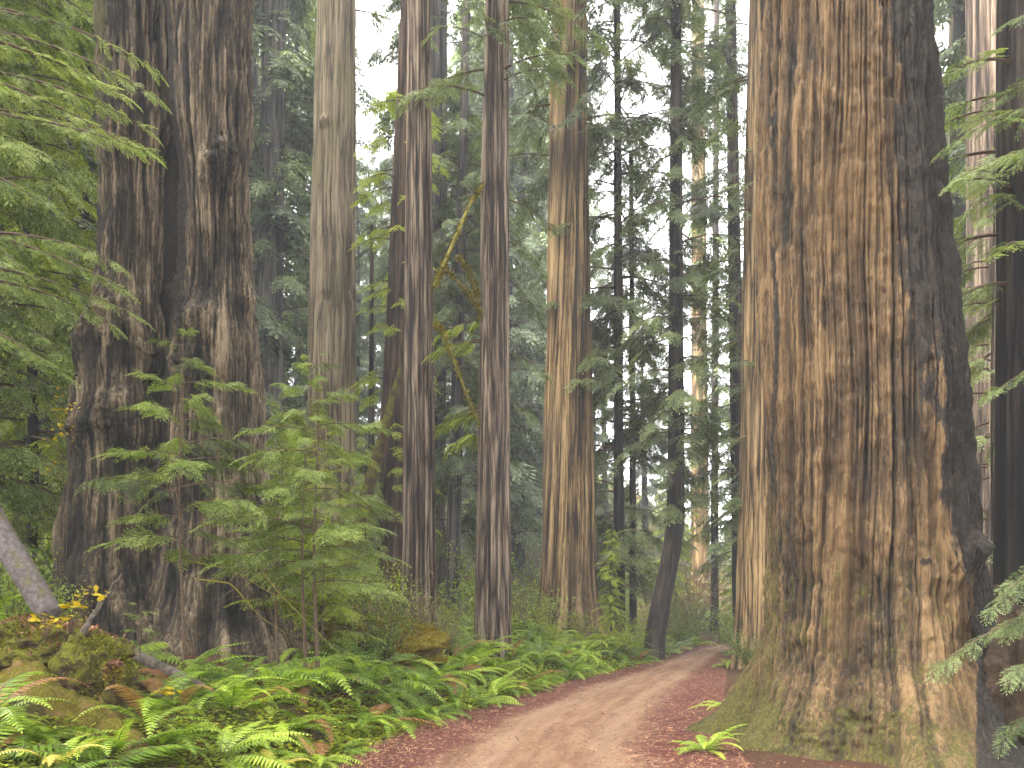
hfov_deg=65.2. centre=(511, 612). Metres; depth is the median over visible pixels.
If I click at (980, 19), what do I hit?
redwood tree
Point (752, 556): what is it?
redwood tree
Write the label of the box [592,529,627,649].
conifer tree
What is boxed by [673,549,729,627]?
shrub
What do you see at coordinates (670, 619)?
shrub
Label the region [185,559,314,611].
bare branch
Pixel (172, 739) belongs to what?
sword fern
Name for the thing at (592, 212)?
conifer tree
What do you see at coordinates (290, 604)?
bare branch
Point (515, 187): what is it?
conifer tree
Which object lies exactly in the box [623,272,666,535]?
conifer tree
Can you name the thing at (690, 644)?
sword fern
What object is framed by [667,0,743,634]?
conifer tree
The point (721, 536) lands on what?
conifer tree
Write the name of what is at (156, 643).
sword fern
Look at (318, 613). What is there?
shrub
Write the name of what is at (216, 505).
hemlock sapling
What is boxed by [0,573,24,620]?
shrub
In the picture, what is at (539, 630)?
sword fern
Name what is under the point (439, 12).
conifer tree
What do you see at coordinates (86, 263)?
conifer tree
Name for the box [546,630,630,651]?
sword fern
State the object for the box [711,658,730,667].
sword fern
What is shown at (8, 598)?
sword fern
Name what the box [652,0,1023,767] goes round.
redwood tree
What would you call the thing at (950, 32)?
redwood tree
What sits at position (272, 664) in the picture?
sword fern
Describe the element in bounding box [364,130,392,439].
conifer tree
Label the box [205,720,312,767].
sword fern
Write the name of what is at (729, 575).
conifer tree
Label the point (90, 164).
conifer tree
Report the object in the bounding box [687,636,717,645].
sword fern
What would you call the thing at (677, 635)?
shrub
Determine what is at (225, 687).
sword fern
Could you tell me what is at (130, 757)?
sword fern
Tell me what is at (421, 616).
shrub
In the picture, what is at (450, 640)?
shrub
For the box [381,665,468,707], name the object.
sword fern
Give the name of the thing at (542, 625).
shrub
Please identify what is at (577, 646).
shrub
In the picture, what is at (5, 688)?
sword fern
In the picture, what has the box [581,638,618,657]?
sword fern
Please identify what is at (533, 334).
conifer tree
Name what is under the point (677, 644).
sword fern
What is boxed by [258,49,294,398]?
conifer tree
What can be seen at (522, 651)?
shrub
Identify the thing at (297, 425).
conifer tree
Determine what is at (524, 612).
shrub
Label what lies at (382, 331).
conifer tree
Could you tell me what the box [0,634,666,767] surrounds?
ground cover
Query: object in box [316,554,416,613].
shrub
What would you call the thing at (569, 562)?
redwood tree
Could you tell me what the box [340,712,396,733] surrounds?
sword fern
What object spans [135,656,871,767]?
needle litter
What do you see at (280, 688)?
sword fern
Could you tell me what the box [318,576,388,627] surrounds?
shrub
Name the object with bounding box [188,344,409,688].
hemlock sapling
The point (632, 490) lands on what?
conifer tree
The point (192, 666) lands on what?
sword fern
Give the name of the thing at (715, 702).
sword fern
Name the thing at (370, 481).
leaning pole
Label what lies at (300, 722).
sword fern
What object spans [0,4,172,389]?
conifer tree
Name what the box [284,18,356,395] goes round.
conifer tree
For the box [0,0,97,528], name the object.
conifer tree
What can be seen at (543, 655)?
sword fern
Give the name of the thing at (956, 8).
conifer tree
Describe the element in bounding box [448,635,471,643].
sword fern
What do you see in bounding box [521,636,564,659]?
sword fern
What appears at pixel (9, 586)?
shrub
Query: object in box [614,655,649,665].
sword fern
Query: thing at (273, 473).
hemlock sapling
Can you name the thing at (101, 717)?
mossy log
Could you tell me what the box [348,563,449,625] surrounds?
shrub
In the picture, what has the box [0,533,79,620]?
shrub
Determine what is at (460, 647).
sword fern
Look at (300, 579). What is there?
shrub
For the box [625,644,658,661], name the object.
sword fern
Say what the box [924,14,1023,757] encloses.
hemlock sapling
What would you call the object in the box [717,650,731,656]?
sword fern
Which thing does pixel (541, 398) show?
conifer tree
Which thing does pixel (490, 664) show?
sword fern
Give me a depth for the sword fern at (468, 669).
16.34 m
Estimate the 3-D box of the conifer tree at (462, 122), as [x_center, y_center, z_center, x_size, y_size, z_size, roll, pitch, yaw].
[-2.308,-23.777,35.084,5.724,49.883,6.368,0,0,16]
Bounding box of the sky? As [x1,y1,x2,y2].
[259,0,948,559]
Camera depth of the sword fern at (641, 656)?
27.34 m
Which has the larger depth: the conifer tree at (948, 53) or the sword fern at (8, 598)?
the conifer tree at (948, 53)
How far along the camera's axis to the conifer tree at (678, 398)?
28.36 m
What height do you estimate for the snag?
15.120 m
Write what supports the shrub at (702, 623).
on the ground at (758, 759)
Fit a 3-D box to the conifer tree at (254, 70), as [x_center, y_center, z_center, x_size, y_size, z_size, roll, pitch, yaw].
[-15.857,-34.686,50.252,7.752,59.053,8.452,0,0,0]
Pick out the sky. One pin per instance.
(382, 79)
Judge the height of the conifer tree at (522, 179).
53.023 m
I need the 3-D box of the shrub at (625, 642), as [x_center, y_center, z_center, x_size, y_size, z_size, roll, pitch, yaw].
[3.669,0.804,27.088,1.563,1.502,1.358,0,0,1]
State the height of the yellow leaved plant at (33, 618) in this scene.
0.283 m
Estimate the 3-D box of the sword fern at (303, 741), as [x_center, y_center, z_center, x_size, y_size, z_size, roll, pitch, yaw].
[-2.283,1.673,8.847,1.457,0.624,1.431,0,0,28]
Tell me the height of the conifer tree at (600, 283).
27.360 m
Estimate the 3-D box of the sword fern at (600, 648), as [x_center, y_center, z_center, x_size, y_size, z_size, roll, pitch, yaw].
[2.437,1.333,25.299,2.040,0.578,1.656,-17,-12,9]
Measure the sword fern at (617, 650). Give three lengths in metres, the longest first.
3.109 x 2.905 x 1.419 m
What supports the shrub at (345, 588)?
on the ground at (758, 759)
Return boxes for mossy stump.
[47,630,145,706]
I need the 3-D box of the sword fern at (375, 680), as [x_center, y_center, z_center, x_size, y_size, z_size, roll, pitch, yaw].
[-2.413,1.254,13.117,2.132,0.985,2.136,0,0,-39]
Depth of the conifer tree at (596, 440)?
63.54 m
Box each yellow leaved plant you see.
[28,613,68,637]
[32,386,79,582]
[58,585,109,635]
[153,686,182,701]
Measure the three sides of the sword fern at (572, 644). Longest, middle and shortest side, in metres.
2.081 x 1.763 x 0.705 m
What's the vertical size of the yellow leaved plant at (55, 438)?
4.164 m
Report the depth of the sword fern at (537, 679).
17.73 m
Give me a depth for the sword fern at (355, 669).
13.82 m
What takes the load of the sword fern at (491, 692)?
on the ground at (758, 759)
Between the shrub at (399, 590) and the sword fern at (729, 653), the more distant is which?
the sword fern at (729, 653)
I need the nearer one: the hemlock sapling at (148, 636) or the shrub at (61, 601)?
the hemlock sapling at (148, 636)
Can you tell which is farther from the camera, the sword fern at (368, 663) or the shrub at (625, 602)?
the shrub at (625, 602)
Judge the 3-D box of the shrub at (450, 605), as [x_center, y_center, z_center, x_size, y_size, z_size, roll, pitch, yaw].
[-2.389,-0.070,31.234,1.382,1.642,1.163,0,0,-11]
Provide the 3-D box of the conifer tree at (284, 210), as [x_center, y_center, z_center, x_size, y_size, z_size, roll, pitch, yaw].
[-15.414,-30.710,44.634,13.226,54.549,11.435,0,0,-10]
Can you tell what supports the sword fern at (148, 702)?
on the ground at (758, 759)
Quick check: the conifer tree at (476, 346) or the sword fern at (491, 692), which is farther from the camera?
the conifer tree at (476, 346)
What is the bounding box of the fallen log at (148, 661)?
[132,647,213,700]
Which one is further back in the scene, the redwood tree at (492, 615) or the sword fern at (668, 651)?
the sword fern at (668, 651)
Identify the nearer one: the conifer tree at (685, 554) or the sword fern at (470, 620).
the sword fern at (470, 620)
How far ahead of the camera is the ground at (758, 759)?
10.49 m
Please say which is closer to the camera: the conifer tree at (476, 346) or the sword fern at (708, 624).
the sword fern at (708, 624)
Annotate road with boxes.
[337,644,753,767]
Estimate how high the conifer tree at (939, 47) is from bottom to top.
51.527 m
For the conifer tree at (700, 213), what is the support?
on the ground at (758, 759)
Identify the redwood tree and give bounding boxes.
[49,0,314,664]
[304,0,438,579]
[393,0,612,658]
[400,0,437,627]
[469,0,678,640]
[633,0,747,594]
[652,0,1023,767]
[687,0,767,669]
[942,0,1023,604]
[948,11,952,150]
[965,0,996,568]
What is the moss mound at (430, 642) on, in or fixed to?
on the ground at (758, 759)
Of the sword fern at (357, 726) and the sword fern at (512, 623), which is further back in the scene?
the sword fern at (512, 623)
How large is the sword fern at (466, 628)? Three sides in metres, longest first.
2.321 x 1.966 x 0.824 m
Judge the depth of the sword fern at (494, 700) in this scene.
14.60 m
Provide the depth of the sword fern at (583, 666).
21.37 m
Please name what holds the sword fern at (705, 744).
on the ground at (758, 759)
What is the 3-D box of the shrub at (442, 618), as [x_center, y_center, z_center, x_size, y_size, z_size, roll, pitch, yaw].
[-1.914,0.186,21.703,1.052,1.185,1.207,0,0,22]
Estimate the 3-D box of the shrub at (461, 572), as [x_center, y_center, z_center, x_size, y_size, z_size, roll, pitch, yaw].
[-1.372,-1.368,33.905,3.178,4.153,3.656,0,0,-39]
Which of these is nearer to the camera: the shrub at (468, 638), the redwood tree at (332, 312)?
the shrub at (468, 638)
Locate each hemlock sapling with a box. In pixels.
[75,327,295,670]
[121,602,177,672]
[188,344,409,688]
[224,431,388,657]
[228,418,334,663]
[264,394,366,599]
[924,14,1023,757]
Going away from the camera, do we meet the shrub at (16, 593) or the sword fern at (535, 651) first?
the shrub at (16, 593)
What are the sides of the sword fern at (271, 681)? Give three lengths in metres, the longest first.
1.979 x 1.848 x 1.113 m
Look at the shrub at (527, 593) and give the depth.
38.25 m
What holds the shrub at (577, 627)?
on the ground at (758, 759)
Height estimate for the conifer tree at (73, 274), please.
54.254 m
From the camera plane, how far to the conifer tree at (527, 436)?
84.51 m
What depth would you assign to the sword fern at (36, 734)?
6.66 m
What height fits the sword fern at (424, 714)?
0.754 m
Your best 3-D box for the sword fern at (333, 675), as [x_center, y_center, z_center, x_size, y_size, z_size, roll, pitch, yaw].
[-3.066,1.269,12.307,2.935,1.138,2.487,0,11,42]
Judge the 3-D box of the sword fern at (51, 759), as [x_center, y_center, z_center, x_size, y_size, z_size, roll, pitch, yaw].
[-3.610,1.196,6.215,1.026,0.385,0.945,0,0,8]
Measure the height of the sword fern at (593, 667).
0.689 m
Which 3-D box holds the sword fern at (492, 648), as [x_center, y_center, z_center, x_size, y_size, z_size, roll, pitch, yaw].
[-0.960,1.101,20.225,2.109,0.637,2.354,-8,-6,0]
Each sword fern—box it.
[0,595,25,612]
[0,610,8,621]
[0,671,91,733]
[0,716,117,759]
[0,718,111,767]
[0,735,109,766]
[2,740,216,767]
[38,720,220,759]
[49,759,131,767]
[77,684,223,744]
[78,723,236,767]
[120,677,238,719]
[131,641,181,666]
[135,671,214,710]
[137,663,225,701]
[155,643,266,690]
[157,656,342,703]
[166,675,288,700]
[185,722,289,760]
[193,683,314,712]
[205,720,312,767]
[218,666,344,697]
[218,683,322,709]
[227,678,312,718]
[231,714,340,743]
[244,655,323,681]
[244,749,318,767]
[251,730,362,767]
[253,663,340,684]
[259,673,372,713]
[264,763,281,767]
[268,654,385,705]
[272,709,371,746]
[282,644,349,662]
[293,636,441,695]
[294,652,390,673]
[299,738,377,756]
[303,667,411,712]
[320,661,370,684]
[324,651,420,683]
[324,662,445,716]
[326,698,442,738]
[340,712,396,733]
[374,707,446,731]
[378,687,470,720]
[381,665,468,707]
[395,659,455,674]
[404,663,486,701]
[407,663,489,693]
[413,664,516,691]
[424,693,489,710]
[437,634,497,666]
[442,635,524,656]
[442,648,517,679]
[443,622,472,632]
[444,686,524,707]
[447,613,473,625]
[448,630,471,643]
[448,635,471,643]
[450,643,486,659]
[451,647,487,661]
[458,655,522,684]
[470,616,530,631]
[475,640,512,657]
[475,679,542,697]
[477,667,529,701]
[481,657,535,676]
[489,640,540,667]
[511,621,536,639]
[512,641,540,656]
[513,618,572,641]
[513,626,556,643]
[513,661,563,684]
[513,670,571,690]
[513,681,558,692]
[515,650,577,668]
[517,650,590,675]
[521,632,574,649]
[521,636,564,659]
[541,634,573,646]
[541,650,595,662]
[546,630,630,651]
[546,637,597,655]
[549,641,613,670]
[552,650,614,681]
[555,661,598,674]
[560,633,585,643]
[576,658,609,674]
[577,626,658,663]
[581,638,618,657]
[590,640,616,654]
[603,660,636,669]
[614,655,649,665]
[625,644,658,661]
[631,650,662,662]
[665,638,702,653]
[665,645,679,655]
[668,724,746,758]
[683,636,702,649]
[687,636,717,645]
[687,700,720,710]
[694,610,725,626]
[697,620,726,631]
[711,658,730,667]
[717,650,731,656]
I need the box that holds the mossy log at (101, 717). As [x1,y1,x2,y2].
[0,657,156,763]
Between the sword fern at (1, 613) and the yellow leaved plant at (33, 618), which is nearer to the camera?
the yellow leaved plant at (33, 618)
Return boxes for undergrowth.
[38,439,732,655]
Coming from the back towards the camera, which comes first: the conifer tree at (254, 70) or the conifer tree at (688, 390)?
the conifer tree at (688, 390)
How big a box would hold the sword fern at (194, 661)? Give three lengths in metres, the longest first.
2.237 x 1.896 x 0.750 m
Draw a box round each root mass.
[983,606,1023,745]
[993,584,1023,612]
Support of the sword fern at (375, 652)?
on the ground at (758, 759)
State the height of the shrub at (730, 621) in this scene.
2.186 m
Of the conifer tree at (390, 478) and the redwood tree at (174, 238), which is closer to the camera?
the redwood tree at (174, 238)
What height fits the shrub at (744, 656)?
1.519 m
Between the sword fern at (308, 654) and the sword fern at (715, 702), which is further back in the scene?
the sword fern at (308, 654)
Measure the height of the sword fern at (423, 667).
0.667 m
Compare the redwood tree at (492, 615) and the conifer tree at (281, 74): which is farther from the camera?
the conifer tree at (281, 74)
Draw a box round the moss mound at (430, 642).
[313,613,451,668]
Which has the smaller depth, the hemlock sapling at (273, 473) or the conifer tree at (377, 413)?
the hemlock sapling at (273, 473)
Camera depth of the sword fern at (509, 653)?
19.65 m
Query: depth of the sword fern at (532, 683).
17.12 m
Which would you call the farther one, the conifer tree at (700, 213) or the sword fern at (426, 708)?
the conifer tree at (700, 213)
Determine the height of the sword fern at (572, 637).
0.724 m
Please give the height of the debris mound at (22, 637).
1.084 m
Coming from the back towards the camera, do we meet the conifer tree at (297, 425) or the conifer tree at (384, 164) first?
the conifer tree at (384, 164)
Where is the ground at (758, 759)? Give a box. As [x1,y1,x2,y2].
[0,443,892,767]
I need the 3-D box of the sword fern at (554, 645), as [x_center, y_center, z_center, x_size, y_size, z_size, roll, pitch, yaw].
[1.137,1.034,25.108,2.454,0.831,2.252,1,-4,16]
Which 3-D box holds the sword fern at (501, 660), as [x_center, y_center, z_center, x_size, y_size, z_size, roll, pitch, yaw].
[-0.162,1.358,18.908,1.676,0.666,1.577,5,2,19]
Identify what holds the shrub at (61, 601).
on the ground at (758, 759)
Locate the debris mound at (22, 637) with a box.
[0,612,138,671]
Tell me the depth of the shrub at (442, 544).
30.46 m
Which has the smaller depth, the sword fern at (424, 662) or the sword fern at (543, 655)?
the sword fern at (424, 662)
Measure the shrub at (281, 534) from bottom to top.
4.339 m
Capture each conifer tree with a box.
[0,0,96,550]
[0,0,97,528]
[0,0,97,616]
[0,0,98,416]
[0,0,98,584]
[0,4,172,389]
[38,7,97,488]
[248,0,359,521]
[249,1,315,439]
[250,7,312,281]
[258,2,366,463]
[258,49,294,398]
[273,406,324,579]
[282,1,388,450]
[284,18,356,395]
[336,435,394,605]
[348,0,449,610]
[355,0,523,619]
[355,155,383,440]
[355,157,388,460]
[355,170,384,498]
[356,3,475,553]
[360,190,390,469]
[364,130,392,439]
[431,0,525,623]
[445,124,464,505]
[446,0,592,554]
[446,8,535,558]
[447,0,546,563]
[466,23,549,570]
[510,95,548,540]
[514,93,545,513]
[524,0,709,640]
[526,26,613,458]
[590,154,697,640]
[592,241,636,538]
[592,325,613,562]
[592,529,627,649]
[604,0,743,660]
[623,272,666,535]
[632,0,747,645]
[648,367,690,563]
[649,453,704,620]
[650,343,690,530]
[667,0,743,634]
[710,323,730,547]
[718,513,732,642]
[934,0,948,145]
[934,0,965,320]
[939,32,965,330]
[949,122,995,578]
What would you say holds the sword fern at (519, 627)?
on the ground at (758, 759)
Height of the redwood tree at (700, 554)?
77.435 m
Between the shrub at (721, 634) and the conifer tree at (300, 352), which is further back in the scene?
the conifer tree at (300, 352)
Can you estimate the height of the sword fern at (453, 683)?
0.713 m
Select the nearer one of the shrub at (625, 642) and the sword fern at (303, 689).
the sword fern at (303, 689)
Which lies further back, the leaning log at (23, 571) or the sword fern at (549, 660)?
the sword fern at (549, 660)
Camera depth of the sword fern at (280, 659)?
13.52 m
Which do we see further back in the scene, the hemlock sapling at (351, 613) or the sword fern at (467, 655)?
the sword fern at (467, 655)
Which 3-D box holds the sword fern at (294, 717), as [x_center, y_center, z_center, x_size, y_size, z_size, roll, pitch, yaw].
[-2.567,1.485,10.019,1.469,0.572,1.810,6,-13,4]
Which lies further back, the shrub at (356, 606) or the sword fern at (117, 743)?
the shrub at (356, 606)
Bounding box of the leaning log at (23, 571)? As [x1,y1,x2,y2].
[0,506,61,619]
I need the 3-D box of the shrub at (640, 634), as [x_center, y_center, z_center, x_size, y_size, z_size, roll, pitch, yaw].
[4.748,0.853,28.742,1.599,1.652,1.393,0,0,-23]
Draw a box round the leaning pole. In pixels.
[338,365,403,578]
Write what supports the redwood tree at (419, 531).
on the ground at (758, 759)
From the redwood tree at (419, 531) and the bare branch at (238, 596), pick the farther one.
the redwood tree at (419, 531)
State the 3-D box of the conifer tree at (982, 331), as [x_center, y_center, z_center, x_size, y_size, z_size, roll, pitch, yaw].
[10.167,-4.226,16.953,3.164,12.480,2.988,0,0,0]
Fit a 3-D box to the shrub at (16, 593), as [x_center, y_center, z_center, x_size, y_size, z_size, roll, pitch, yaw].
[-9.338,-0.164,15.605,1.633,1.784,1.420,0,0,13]
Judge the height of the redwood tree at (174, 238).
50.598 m
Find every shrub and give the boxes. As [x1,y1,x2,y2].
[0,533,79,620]
[0,547,100,619]
[0,554,51,613]
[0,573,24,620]
[0,574,48,613]
[262,544,353,648]
[269,495,330,562]
[280,541,383,620]
[281,548,332,612]
[292,553,365,619]
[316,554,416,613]
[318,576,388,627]
[324,559,441,667]
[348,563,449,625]
[352,550,430,620]
[404,603,432,624]
[426,594,468,654]
[436,524,454,576]
[436,580,451,608]
[437,600,458,631]
[438,596,460,619]
[442,532,516,610]
[452,626,483,652]
[460,569,474,612]
[509,640,532,658]
[511,576,541,634]
[511,599,520,624]
[512,571,539,618]
[526,589,563,630]
[535,616,563,645]
[563,608,596,639]
[564,635,587,648]
[580,617,620,654]
[600,574,639,618]
[601,615,643,657]
[619,618,650,655]
[628,612,670,642]
[666,592,698,642]
[667,606,703,649]
[668,595,717,642]
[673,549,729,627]
[694,605,734,649]
[715,622,758,666]
[721,608,734,638]
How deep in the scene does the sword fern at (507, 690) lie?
16.26 m
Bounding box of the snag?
[367,225,373,593]
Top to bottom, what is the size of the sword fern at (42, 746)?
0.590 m
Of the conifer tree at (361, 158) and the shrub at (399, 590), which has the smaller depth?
the shrub at (399, 590)
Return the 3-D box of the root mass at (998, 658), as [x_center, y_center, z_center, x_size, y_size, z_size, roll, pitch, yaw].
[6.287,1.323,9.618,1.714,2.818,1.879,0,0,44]
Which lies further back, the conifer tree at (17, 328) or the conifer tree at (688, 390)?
the conifer tree at (688, 390)
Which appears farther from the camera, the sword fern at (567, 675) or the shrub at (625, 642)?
the shrub at (625, 642)
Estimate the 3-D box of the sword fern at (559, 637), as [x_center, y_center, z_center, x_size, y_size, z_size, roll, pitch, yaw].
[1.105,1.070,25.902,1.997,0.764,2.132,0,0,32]
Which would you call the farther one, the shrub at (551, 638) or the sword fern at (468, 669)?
the shrub at (551, 638)
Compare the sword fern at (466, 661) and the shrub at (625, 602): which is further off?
the shrub at (625, 602)
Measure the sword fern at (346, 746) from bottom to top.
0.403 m
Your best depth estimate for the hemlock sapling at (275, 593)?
13.59 m
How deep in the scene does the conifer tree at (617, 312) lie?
30.81 m
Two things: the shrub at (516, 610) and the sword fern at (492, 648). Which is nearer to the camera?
the sword fern at (492, 648)
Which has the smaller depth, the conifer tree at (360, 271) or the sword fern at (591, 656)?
the sword fern at (591, 656)
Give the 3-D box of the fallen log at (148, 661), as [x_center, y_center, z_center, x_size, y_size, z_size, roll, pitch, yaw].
[-4.665,0.772,10.753,2.491,0.643,0.196,0,0,43]
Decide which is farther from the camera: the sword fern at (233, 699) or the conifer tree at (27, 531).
the conifer tree at (27, 531)
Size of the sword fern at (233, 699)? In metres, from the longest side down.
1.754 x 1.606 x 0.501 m
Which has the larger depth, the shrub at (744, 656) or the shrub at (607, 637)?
the shrub at (607, 637)
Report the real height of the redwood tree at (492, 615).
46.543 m
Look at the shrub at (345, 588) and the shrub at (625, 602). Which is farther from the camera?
the shrub at (625, 602)
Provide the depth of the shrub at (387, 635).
15.09 m
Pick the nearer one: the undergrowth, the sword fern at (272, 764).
the sword fern at (272, 764)
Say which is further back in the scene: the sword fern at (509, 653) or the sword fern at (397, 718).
the sword fern at (509, 653)
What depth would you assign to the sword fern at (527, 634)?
24.43 m
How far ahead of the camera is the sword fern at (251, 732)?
8.53 m
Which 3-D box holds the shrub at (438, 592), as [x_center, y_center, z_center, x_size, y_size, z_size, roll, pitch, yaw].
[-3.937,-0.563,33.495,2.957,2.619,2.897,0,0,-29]
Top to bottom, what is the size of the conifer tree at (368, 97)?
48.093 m
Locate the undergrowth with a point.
(468, 614)
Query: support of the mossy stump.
on the ground at (758, 759)
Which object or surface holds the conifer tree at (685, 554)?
on the ground at (758, 759)
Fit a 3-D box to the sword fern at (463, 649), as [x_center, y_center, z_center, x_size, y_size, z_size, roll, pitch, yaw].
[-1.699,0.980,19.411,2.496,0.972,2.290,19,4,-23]
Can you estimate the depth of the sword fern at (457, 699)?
13.79 m
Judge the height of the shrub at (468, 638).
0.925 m
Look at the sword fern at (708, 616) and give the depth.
48.97 m
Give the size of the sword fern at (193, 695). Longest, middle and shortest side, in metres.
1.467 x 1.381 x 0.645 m
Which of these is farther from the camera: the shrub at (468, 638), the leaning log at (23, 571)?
the shrub at (468, 638)
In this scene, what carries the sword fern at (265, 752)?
on the ground at (758, 759)
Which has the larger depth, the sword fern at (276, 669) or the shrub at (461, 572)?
the shrub at (461, 572)
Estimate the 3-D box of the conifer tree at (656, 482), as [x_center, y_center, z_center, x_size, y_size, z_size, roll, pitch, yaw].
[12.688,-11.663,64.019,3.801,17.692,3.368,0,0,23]
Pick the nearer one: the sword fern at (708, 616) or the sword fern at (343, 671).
the sword fern at (343, 671)
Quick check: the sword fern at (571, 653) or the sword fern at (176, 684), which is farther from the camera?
the sword fern at (571, 653)
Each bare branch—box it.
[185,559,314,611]
[194,573,285,633]
[245,551,343,651]
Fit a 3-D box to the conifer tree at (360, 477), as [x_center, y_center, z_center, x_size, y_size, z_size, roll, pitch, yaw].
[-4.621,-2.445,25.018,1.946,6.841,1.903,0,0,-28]
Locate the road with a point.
(512, 746)
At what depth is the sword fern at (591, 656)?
23.12 m
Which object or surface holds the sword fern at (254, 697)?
on the ground at (758, 759)
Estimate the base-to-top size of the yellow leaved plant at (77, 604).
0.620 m
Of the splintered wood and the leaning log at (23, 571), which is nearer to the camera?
the splintered wood
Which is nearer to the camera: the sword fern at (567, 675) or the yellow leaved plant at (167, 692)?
the yellow leaved plant at (167, 692)
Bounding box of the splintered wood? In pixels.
[75,573,121,636]
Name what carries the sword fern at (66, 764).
on the ground at (758, 759)
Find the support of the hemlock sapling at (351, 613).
on the ground at (758, 759)
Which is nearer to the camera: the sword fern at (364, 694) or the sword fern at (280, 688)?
the sword fern at (280, 688)
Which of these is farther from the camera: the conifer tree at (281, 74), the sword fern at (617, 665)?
the conifer tree at (281, 74)
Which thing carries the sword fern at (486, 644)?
on the ground at (758, 759)
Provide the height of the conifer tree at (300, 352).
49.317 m
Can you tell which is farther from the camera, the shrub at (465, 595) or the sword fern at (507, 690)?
the shrub at (465, 595)
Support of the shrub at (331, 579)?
on the ground at (758, 759)
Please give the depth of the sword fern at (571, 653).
22.52 m
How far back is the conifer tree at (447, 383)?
84.25 m
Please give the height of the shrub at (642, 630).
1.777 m
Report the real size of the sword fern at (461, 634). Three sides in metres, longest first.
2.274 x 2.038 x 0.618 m
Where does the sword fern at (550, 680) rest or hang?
on the ground at (758, 759)

